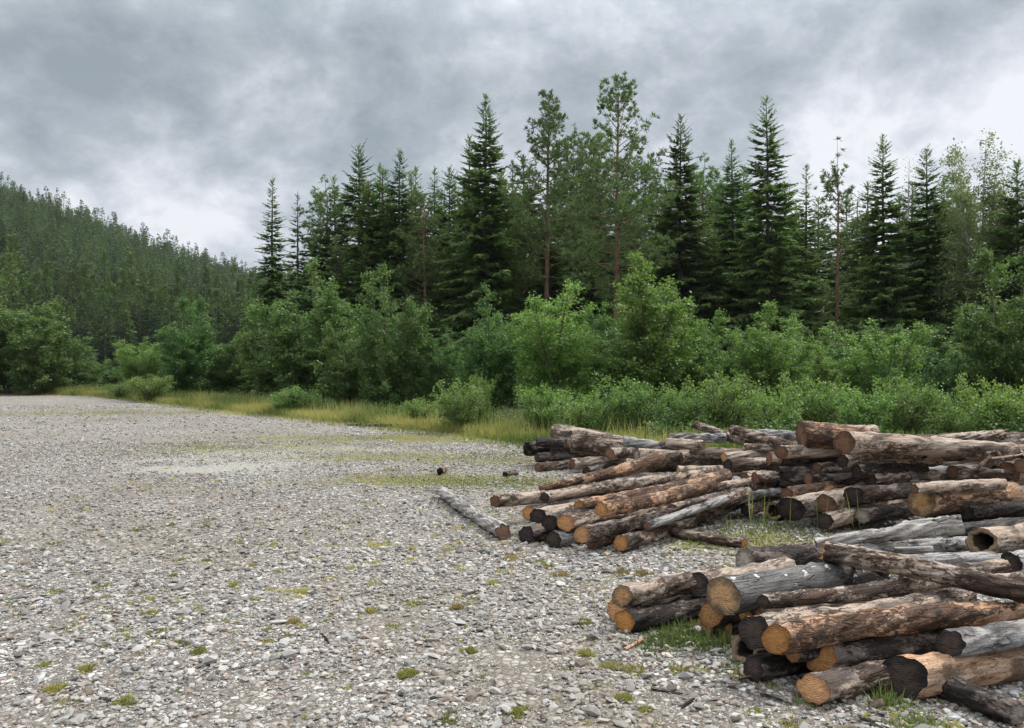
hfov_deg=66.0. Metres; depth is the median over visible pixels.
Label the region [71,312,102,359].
hillside pine
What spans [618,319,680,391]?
alder bush
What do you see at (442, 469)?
wood chunk
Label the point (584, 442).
log
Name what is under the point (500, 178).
spruce tree
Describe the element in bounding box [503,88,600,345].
pine tree
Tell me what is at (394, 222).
spruce tree
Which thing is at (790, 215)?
spruce tree
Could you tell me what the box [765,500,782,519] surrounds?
log
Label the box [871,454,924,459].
log
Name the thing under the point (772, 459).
log
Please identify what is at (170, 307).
hillside pine
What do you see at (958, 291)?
birch tree
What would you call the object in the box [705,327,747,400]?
alder bush
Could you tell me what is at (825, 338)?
alder bush
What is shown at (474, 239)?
spruce tree
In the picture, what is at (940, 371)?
alder bush
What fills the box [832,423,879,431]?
log
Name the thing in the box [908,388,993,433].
shrub
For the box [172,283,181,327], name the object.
hillside pine
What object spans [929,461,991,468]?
log
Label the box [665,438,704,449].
log
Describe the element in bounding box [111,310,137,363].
hillside pine
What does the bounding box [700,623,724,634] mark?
log
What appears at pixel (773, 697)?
twig
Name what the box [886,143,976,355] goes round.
spruce tree
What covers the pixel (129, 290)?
hillside pine
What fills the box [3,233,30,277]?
hillside pine
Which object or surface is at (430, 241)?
pine tree
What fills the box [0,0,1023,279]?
sky
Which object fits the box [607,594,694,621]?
log
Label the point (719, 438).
log
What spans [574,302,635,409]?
alder bush
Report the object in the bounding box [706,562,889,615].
log
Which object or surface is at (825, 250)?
spruce tree
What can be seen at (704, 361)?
birch sapling
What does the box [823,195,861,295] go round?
spruce tree
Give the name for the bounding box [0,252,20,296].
hillside pine
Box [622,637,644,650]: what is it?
wood splinter
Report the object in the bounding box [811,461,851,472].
log
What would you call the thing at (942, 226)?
pine tree
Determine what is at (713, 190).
pine tree
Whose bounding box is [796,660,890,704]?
log
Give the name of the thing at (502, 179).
spruce tree
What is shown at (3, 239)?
hillside pine
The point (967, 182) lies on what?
pine tree
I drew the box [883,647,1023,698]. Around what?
log
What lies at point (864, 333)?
alder bush
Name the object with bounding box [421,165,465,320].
spruce tree
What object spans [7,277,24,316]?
hillside pine
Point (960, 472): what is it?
log
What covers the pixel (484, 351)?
alder bush
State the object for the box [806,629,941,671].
log
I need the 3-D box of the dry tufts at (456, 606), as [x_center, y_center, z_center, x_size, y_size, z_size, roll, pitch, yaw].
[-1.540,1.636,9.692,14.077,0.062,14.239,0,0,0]
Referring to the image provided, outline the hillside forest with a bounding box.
[0,172,329,321]
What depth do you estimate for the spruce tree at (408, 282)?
46.85 m
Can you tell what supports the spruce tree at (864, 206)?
on the ground at (518, 667)
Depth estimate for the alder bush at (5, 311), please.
48.32 m
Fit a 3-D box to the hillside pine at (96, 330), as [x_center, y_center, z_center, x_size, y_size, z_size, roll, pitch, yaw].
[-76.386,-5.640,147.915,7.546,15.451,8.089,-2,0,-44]
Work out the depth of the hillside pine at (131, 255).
195.57 m
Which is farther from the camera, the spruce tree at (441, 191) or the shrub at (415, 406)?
the spruce tree at (441, 191)
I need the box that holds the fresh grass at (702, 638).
[327,470,949,727]
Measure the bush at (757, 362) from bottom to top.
3.763 m
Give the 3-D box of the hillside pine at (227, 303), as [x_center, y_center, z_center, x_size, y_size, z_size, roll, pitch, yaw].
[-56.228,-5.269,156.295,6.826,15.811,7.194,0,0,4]
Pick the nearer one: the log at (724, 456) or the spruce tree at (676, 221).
the log at (724, 456)
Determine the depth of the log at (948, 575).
4.47 m
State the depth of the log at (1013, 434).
9.66 m
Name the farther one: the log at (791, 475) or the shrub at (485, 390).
the shrub at (485, 390)
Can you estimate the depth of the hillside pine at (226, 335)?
161.90 m
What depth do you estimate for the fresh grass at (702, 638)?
4.57 m
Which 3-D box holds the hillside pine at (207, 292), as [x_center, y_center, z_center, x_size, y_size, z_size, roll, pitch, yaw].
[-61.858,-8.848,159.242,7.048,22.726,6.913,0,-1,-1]
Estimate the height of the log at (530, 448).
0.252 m
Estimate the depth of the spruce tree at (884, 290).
39.76 m
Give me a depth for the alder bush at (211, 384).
44.92 m
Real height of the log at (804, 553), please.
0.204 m
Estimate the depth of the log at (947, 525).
5.83 m
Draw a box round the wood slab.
[890,546,935,551]
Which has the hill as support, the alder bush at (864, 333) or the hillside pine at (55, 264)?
the hillside pine at (55, 264)
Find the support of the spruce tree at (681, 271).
on the ground at (518, 667)
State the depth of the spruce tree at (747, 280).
48.12 m
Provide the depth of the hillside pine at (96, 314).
155.29 m
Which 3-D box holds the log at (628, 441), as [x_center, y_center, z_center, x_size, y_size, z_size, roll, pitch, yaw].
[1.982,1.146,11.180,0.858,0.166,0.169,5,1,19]
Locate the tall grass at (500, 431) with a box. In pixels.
[0,384,1005,449]
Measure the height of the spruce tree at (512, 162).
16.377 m
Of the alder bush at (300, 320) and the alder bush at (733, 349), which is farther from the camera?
the alder bush at (300, 320)
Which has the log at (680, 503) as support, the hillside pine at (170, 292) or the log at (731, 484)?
the log at (731, 484)
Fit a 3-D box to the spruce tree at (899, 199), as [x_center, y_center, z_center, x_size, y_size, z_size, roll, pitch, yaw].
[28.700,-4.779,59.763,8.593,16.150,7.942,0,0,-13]
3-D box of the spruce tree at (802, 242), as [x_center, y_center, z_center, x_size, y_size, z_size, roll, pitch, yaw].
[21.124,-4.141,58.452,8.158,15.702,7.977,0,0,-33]
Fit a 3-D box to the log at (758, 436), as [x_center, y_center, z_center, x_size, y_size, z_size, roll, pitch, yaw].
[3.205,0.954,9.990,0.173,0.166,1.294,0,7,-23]
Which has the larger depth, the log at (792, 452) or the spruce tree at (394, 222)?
the spruce tree at (394, 222)
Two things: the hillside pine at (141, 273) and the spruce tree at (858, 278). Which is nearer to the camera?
the spruce tree at (858, 278)
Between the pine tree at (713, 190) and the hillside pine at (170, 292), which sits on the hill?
the hillside pine at (170, 292)
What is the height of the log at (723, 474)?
0.186 m
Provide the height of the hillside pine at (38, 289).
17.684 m
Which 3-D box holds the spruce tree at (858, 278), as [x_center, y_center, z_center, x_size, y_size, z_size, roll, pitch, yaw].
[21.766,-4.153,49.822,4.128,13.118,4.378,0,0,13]
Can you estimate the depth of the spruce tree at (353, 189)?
51.80 m
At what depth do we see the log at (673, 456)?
10.90 m
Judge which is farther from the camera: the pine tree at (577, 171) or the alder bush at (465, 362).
the pine tree at (577, 171)
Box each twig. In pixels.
[463,590,479,594]
[651,686,682,694]
[681,697,694,708]
[760,693,791,704]
[857,715,882,727]
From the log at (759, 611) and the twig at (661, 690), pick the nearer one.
the twig at (661, 690)
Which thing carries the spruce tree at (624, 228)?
on the ground at (518, 667)
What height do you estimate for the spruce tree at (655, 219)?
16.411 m
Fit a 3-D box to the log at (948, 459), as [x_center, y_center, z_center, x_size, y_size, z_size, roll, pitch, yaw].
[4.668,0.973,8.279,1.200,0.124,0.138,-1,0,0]
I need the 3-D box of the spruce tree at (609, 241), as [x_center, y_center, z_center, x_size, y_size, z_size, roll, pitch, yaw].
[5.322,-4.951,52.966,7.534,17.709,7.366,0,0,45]
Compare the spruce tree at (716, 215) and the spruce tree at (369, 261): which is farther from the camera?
the spruce tree at (716, 215)
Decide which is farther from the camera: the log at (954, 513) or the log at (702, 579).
the log at (954, 513)
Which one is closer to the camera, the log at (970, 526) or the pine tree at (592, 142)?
the log at (970, 526)
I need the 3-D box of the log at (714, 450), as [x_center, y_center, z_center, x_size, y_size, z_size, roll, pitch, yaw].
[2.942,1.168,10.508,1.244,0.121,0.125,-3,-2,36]
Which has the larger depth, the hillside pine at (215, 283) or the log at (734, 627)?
the hillside pine at (215, 283)
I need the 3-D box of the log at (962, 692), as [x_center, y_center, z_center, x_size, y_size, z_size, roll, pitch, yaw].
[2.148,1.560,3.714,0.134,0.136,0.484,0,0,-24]
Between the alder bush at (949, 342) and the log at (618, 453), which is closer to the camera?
the log at (618, 453)
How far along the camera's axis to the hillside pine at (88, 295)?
153.50 m
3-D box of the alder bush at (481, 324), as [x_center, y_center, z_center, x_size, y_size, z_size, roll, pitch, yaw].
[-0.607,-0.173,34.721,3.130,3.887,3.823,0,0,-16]
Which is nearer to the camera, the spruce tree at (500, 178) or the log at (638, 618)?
the log at (638, 618)
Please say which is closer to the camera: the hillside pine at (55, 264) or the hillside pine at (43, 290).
the hillside pine at (43, 290)
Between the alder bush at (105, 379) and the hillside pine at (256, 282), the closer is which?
the alder bush at (105, 379)
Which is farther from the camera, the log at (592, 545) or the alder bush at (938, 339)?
the alder bush at (938, 339)
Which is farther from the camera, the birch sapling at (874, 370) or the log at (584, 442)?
the birch sapling at (874, 370)
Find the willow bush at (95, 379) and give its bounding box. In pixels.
[80,357,112,386]
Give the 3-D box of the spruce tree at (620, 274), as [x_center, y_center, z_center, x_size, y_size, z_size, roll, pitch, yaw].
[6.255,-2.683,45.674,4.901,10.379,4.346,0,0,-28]
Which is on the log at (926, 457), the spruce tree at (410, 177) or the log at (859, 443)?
the log at (859, 443)
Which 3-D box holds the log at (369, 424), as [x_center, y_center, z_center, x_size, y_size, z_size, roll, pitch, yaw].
[-3.907,1.671,21.515,1.538,0.119,0.129,0,0,29]
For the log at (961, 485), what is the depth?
7.23 m
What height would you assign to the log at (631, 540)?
0.244 m
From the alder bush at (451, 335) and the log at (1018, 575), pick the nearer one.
the log at (1018, 575)
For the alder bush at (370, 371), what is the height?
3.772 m
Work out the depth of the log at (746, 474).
8.96 m
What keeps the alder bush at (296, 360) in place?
on the ground at (518, 667)
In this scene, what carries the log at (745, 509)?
on the ground at (518, 667)
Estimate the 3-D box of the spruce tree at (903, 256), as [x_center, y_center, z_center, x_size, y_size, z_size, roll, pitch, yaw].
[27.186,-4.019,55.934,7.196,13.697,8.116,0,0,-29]
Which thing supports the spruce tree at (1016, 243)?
on the ground at (518, 667)
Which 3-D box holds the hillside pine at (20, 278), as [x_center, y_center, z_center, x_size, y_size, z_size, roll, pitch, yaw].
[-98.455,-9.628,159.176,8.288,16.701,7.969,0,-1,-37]
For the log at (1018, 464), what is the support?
on the log
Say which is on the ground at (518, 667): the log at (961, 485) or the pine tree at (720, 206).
the pine tree at (720, 206)
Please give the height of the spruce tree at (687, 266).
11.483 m
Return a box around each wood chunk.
[436,465,448,474]
[502,469,517,476]
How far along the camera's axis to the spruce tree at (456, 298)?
45.86 m
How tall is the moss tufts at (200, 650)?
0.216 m
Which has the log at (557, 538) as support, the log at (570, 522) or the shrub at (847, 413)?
the log at (570, 522)
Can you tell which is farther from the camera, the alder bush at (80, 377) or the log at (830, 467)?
the alder bush at (80, 377)
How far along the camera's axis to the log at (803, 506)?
7.81 m
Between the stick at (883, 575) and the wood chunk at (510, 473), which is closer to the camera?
the stick at (883, 575)
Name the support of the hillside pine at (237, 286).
on the hill
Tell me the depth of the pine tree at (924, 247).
42.95 m
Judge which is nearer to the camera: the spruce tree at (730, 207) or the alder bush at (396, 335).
the alder bush at (396, 335)
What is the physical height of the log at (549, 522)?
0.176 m
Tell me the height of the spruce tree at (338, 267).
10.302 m
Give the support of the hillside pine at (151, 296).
on the hill
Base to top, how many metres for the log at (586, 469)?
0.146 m
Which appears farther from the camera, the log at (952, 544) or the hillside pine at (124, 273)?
the hillside pine at (124, 273)
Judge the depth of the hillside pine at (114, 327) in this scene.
151.64 m
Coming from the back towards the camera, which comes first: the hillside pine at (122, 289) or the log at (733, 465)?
the hillside pine at (122, 289)
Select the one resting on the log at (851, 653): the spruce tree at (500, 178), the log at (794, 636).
the log at (794, 636)
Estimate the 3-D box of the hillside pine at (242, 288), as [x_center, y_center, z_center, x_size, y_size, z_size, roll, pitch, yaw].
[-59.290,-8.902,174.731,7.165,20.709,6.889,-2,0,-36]
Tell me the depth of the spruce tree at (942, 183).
54.47 m
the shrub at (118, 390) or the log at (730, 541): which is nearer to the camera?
the log at (730, 541)
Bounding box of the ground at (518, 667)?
[0,379,1023,727]
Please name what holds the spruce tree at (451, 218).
on the ground at (518, 667)
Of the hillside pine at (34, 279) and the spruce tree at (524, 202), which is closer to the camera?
the spruce tree at (524, 202)
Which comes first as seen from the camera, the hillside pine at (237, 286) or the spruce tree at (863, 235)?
the spruce tree at (863, 235)
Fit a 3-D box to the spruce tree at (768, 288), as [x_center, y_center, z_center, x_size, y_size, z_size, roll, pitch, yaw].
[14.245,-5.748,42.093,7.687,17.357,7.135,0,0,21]
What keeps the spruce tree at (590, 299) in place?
on the ground at (518, 667)
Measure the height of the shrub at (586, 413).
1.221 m
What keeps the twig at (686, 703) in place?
on the ground at (518, 667)
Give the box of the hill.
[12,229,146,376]
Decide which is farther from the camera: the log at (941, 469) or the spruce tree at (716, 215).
the spruce tree at (716, 215)
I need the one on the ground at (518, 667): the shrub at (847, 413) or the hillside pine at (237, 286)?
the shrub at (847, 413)
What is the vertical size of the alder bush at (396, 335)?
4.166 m
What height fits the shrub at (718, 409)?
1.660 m
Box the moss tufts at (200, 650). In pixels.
[0,408,1023,727]
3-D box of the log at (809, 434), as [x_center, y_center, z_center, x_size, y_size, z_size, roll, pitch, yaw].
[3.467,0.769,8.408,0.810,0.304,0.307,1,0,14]
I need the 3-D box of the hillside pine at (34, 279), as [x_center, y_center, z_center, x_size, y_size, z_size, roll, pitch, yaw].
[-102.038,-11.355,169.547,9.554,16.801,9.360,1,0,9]
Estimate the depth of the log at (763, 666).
4.01 m
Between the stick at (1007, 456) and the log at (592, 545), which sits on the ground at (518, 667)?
the log at (592, 545)
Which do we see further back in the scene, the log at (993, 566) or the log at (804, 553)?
the log at (804, 553)
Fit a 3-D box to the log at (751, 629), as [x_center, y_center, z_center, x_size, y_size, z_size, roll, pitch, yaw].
[1.913,1.353,4.250,1.540,0.184,0.194,-1,0,-21]
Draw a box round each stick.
[872,571,889,579]
[976,455,991,469]
[985,450,998,454]
[990,453,1022,458]
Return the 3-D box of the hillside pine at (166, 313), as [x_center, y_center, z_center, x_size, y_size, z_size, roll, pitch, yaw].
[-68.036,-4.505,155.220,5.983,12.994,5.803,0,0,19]
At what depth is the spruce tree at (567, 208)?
52.93 m
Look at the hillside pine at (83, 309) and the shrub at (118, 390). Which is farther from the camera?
the hillside pine at (83, 309)
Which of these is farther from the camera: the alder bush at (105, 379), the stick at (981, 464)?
the alder bush at (105, 379)
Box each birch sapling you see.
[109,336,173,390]
[504,278,606,406]
[586,250,711,410]
[654,303,729,410]
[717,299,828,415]
[800,348,845,413]
[818,318,939,415]
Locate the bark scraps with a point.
(585, 662)
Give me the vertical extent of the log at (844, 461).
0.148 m
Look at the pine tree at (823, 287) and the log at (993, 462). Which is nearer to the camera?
the log at (993, 462)
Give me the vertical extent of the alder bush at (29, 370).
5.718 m
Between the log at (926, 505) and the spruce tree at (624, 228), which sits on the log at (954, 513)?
the log at (926, 505)
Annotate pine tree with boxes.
[281,174,355,309]
[378,190,454,345]
[489,175,552,294]
[500,204,553,326]
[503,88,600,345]
[534,123,613,315]
[546,69,683,341]
[566,131,624,311]
[604,152,673,316]
[654,152,746,303]
[687,173,760,303]
[803,136,878,349]
[901,224,963,345]
[902,198,979,305]
[913,174,989,306]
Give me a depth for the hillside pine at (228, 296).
162.20 m
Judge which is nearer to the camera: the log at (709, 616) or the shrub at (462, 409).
the log at (709, 616)
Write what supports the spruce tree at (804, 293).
on the ground at (518, 667)
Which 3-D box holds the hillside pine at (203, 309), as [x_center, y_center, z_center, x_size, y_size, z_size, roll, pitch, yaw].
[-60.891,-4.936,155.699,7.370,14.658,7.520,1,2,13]
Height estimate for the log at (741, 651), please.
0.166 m
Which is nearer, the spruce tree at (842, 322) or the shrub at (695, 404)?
the shrub at (695, 404)
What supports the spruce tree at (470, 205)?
on the ground at (518, 667)
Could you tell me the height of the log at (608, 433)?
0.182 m
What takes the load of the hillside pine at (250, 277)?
on the hill
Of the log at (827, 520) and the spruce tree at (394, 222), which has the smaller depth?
the log at (827, 520)
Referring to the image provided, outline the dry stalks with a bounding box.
[726,482,859,531]
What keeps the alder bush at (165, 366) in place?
on the ground at (518, 667)
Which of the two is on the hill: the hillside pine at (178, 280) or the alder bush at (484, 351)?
the hillside pine at (178, 280)
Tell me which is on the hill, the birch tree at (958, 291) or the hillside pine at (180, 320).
the hillside pine at (180, 320)
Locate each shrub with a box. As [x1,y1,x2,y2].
[100,380,136,397]
[125,374,176,400]
[269,383,325,409]
[400,397,439,420]
[429,374,489,430]
[465,370,497,423]
[513,382,574,430]
[543,389,621,430]
[588,371,670,432]
[650,383,711,432]
[681,369,769,428]
[728,386,809,430]
[773,370,851,428]
[818,383,902,432]
[863,374,962,434]
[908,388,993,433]
[953,371,1023,430]
[993,386,1023,431]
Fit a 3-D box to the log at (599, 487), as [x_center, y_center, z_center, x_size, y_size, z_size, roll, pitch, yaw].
[1.384,1.286,8.557,2.742,0.158,0.146,0,0,-38]
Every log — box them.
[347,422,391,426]
[434,485,510,539]
[490,489,633,507]
[518,523,561,542]
[522,491,620,520]
[523,441,549,455]
[530,502,574,523]
[534,451,592,462]
[534,459,569,471]
[535,437,566,447]
[538,452,666,490]
[540,466,720,502]
[541,507,594,529]
[545,530,583,547]
[549,423,633,458]
[557,498,692,531]
[569,456,625,468]
[573,488,750,543]
[574,468,732,508]
[582,463,617,473]
[585,428,638,448]
[587,531,635,549]
[595,478,717,516]
[605,446,635,459]
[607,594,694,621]
[612,566,724,607]
[613,499,760,550]
[614,596,706,632]
[623,436,682,449]
[623,462,703,472]
[634,448,688,463]
[643,494,732,529]
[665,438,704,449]
[668,433,726,443]
[668,487,751,507]
[670,527,747,547]
[676,465,740,476]
[679,452,723,465]
[689,447,742,454]
[689,557,795,596]
[693,421,758,445]
[698,602,740,628]
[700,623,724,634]
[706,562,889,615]
[708,477,752,493]
[720,450,767,461]
[723,457,773,472]
[723,622,738,635]
[728,425,797,447]
[732,635,768,661]
[735,542,923,566]
[736,487,781,503]
[738,587,977,650]
[739,611,754,619]
[740,470,772,478]
[741,497,781,516]
[743,443,775,451]
[743,652,813,682]
[744,483,785,490]
[751,470,779,483]
[754,601,870,614]
[756,429,795,440]
[756,577,949,608]
[761,600,1023,654]
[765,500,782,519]
[766,452,812,466]
[773,466,835,487]
[774,445,851,458]
[776,488,876,520]
[779,457,837,463]
[780,481,846,497]
[786,648,820,662]
[796,421,878,447]
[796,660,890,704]
[803,472,863,485]
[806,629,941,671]
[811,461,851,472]
[814,515,964,547]
[815,482,887,512]
[816,498,907,529]
[820,541,1023,603]
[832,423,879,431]
[833,431,1017,457]
[837,454,942,468]
[843,479,943,503]
[851,463,928,479]
[855,502,914,523]
[855,536,970,553]
[863,470,940,484]
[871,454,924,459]
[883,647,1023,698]
[888,464,976,484]
[898,559,1012,578]
[904,551,999,564]
[907,482,1023,516]
[910,478,1007,493]
[915,431,1023,438]
[922,444,1023,458]
[925,512,999,521]
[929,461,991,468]
[930,430,1006,440]
[936,619,1023,656]
[936,675,1023,725]
[942,457,1016,461]
[946,465,1013,481]
[948,517,1023,536]
[959,500,1023,519]
[965,523,1023,552]
[991,458,1019,465]
[993,438,1023,444]
[996,571,1023,580]
[997,461,1023,484]
[1000,550,1023,572]
[1013,459,1023,472]
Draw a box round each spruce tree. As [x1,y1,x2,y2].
[241,175,301,394]
[274,193,313,318]
[294,209,340,317]
[307,174,349,294]
[310,234,360,341]
[312,201,354,311]
[314,141,386,297]
[314,178,396,313]
[338,167,435,330]
[349,187,418,296]
[351,234,378,334]
[354,148,439,342]
[363,232,442,344]
[376,164,391,257]
[394,171,434,308]
[404,166,432,264]
[415,166,453,335]
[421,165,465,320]
[424,93,534,357]
[427,222,472,350]
[428,134,482,344]
[428,187,451,288]
[435,182,462,302]
[451,168,483,239]
[456,226,521,336]
[487,172,516,290]
[493,167,511,229]
[497,165,569,313]
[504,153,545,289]
[505,158,520,228]
[509,222,588,333]
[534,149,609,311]
[538,175,577,318]
[567,227,612,329]
[575,168,625,323]
[594,185,626,288]
[601,233,637,349]
[609,179,641,279]
[611,157,647,270]
[620,113,737,351]
[626,221,666,302]
[635,180,700,311]
[647,187,672,239]
[664,234,710,316]
[684,195,716,282]
[685,231,746,365]
[692,138,785,343]
[699,178,734,277]
[713,95,829,362]
[720,165,771,310]
[723,232,764,311]
[755,188,844,332]
[759,229,810,341]
[771,180,815,293]
[783,162,834,350]
[790,205,834,291]
[792,196,855,348]
[808,224,833,287]
[820,220,859,314]
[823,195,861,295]
[830,198,872,351]
[833,180,900,335]
[834,134,933,346]
[841,220,879,331]
[867,254,902,328]
[877,181,928,264]
[879,194,912,264]
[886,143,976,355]
[887,211,913,274]
[888,217,930,313]
[924,178,957,247]
[947,157,1023,354]
[978,186,1022,293]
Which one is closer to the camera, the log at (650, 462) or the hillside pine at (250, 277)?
the log at (650, 462)
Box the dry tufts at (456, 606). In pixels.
[1,442,933,641]
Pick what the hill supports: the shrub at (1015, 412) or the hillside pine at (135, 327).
the hillside pine at (135, 327)
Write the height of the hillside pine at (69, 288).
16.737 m
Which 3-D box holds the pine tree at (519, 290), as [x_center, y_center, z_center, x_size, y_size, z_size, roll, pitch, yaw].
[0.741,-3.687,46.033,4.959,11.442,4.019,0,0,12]
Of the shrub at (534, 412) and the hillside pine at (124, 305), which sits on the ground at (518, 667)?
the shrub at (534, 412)
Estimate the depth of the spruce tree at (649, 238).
47.49 m
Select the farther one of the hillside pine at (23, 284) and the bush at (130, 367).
the hillside pine at (23, 284)
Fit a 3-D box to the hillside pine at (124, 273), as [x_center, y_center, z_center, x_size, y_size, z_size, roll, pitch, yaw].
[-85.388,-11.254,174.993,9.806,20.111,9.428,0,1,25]
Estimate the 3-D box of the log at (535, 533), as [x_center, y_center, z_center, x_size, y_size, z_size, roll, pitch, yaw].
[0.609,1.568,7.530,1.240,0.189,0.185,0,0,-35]
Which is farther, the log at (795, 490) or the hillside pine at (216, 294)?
the hillside pine at (216, 294)
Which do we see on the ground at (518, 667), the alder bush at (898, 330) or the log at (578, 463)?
the alder bush at (898, 330)
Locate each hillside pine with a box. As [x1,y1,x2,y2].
[0,234,32,283]
[0,236,7,253]
[0,251,24,293]
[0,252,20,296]
[0,280,13,318]
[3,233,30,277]
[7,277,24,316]
[14,277,34,309]
[14,287,29,315]
[15,275,31,306]
[20,284,38,315]
[25,273,30,284]
[29,274,72,332]
[31,272,45,304]
[34,260,60,344]
[34,271,41,299]
[51,261,58,281]
[52,282,72,343]
[59,279,79,322]
[64,306,89,355]
[69,293,91,350]
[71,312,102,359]
[72,279,102,336]
[73,293,93,353]
[75,290,101,360]
[83,306,106,363]
[85,293,121,369]
[93,296,109,361]
[96,308,119,361]
[98,249,112,296]
[101,284,122,357]
[103,296,117,359]
[106,299,138,363]
[110,271,118,292]
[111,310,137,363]
[112,280,142,342]
[113,285,149,333]
[115,268,142,327]
[118,291,153,353]
[124,275,137,312]
[126,251,139,292]
[127,305,140,358]
[137,270,152,303]
[137,289,159,355]
[138,284,178,350]
[140,295,150,330]
[154,296,185,365]
[155,308,170,358]
[165,289,176,309]
[171,268,185,310]
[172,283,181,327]
[178,295,189,329]
[181,288,196,331]
[191,291,198,309]
[193,306,216,355]
[196,265,218,349]
[208,289,224,340]
[210,307,219,342]
[212,275,223,315]
[215,298,240,354]
[218,294,229,328]
[218,294,232,342]
[218,298,251,357]
[221,313,235,364]
[230,291,241,339]
[232,279,243,310]
[236,277,248,329]
[245,271,255,296]
[246,272,263,350]
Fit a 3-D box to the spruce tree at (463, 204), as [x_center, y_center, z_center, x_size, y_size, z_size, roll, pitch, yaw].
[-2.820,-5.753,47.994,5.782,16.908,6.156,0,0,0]
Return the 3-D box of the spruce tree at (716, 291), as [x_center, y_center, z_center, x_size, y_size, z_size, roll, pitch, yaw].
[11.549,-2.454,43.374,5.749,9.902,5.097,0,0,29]
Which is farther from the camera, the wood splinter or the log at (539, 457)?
the log at (539, 457)
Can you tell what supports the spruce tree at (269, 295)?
on the ground at (518, 667)
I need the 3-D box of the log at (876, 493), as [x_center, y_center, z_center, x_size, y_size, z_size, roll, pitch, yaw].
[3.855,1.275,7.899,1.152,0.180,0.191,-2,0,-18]
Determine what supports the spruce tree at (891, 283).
on the ground at (518, 667)
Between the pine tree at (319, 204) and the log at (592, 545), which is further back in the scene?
the pine tree at (319, 204)
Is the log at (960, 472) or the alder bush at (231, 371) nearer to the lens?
the log at (960, 472)
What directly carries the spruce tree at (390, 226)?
on the ground at (518, 667)
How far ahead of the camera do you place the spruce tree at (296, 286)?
52.92 m
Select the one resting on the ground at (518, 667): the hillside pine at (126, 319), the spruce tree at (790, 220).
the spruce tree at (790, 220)
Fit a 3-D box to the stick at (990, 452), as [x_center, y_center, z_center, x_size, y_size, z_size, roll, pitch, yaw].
[4.915,0.858,7.852,0.620,0.041,0.045,-4,1,-26]
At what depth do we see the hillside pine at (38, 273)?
168.11 m
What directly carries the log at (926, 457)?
on the log at (844, 461)
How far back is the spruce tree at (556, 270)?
44.91 m
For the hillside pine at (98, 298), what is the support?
on the hill
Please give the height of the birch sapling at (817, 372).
2.303 m
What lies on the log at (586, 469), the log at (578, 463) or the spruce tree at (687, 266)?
the log at (578, 463)
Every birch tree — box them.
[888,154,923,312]
[917,128,1023,331]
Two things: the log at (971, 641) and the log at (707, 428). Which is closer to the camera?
the log at (971, 641)
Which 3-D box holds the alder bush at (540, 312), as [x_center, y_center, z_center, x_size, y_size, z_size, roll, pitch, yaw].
[1.003,-0.332,32.621,3.514,4.211,4.188,0,0,7]
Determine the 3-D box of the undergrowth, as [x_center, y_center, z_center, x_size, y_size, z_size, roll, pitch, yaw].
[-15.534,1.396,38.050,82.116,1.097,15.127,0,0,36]
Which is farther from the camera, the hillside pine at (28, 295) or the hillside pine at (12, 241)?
the hillside pine at (12, 241)
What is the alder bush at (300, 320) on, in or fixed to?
on the ground at (518, 667)
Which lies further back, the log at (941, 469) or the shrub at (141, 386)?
the shrub at (141, 386)
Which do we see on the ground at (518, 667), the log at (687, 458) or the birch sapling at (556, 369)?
the birch sapling at (556, 369)
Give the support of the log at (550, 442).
on the log at (584, 442)
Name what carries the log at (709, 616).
on the log at (713, 630)
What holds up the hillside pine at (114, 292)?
on the hill
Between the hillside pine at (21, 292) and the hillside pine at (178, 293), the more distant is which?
the hillside pine at (178, 293)
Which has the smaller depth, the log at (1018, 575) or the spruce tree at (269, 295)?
the log at (1018, 575)
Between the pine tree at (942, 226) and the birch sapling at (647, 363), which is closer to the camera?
the birch sapling at (647, 363)
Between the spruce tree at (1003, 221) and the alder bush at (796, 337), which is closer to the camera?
the alder bush at (796, 337)
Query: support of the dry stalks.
on the ground at (518, 667)
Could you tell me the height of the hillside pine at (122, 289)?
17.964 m
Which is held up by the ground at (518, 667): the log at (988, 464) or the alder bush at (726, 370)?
the alder bush at (726, 370)
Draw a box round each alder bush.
[0,274,72,393]
[0,296,15,350]
[0,300,95,393]
[59,338,102,388]
[97,359,125,388]
[134,341,169,387]
[152,294,222,395]
[201,332,260,394]
[202,356,225,390]
[233,298,302,396]
[241,253,364,400]
[290,311,310,335]
[313,318,373,406]
[349,260,436,408]
[349,328,388,401]
[359,316,428,397]
[406,333,451,402]
[411,330,466,407]
[422,327,470,398]
[451,283,536,414]
[452,340,491,397]
[469,317,514,396]
[490,307,567,404]
[565,313,616,402]
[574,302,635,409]
[586,317,625,365]
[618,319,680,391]
[670,318,739,398]
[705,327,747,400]
[722,331,761,409]
[740,310,819,403]
[803,335,855,405]
[818,324,885,382]
[824,321,906,401]
[868,322,928,390]
[880,318,960,405]
[910,353,973,423]
[920,333,967,403]
[943,323,1004,403]
[947,242,1023,416]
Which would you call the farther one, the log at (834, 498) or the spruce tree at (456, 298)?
the spruce tree at (456, 298)
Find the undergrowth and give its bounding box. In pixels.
[0,383,1023,447]
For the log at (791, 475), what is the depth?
8.43 m
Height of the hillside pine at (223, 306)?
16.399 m
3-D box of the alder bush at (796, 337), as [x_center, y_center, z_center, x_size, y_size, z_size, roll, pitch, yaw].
[10.216,-0.095,29.367,3.258,3.831,3.020,0,0,-19]
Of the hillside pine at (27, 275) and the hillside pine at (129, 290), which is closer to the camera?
the hillside pine at (129, 290)
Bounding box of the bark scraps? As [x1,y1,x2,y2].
[409,459,1023,727]
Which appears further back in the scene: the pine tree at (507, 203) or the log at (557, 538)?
the pine tree at (507, 203)
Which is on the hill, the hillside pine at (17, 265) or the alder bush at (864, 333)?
the hillside pine at (17, 265)

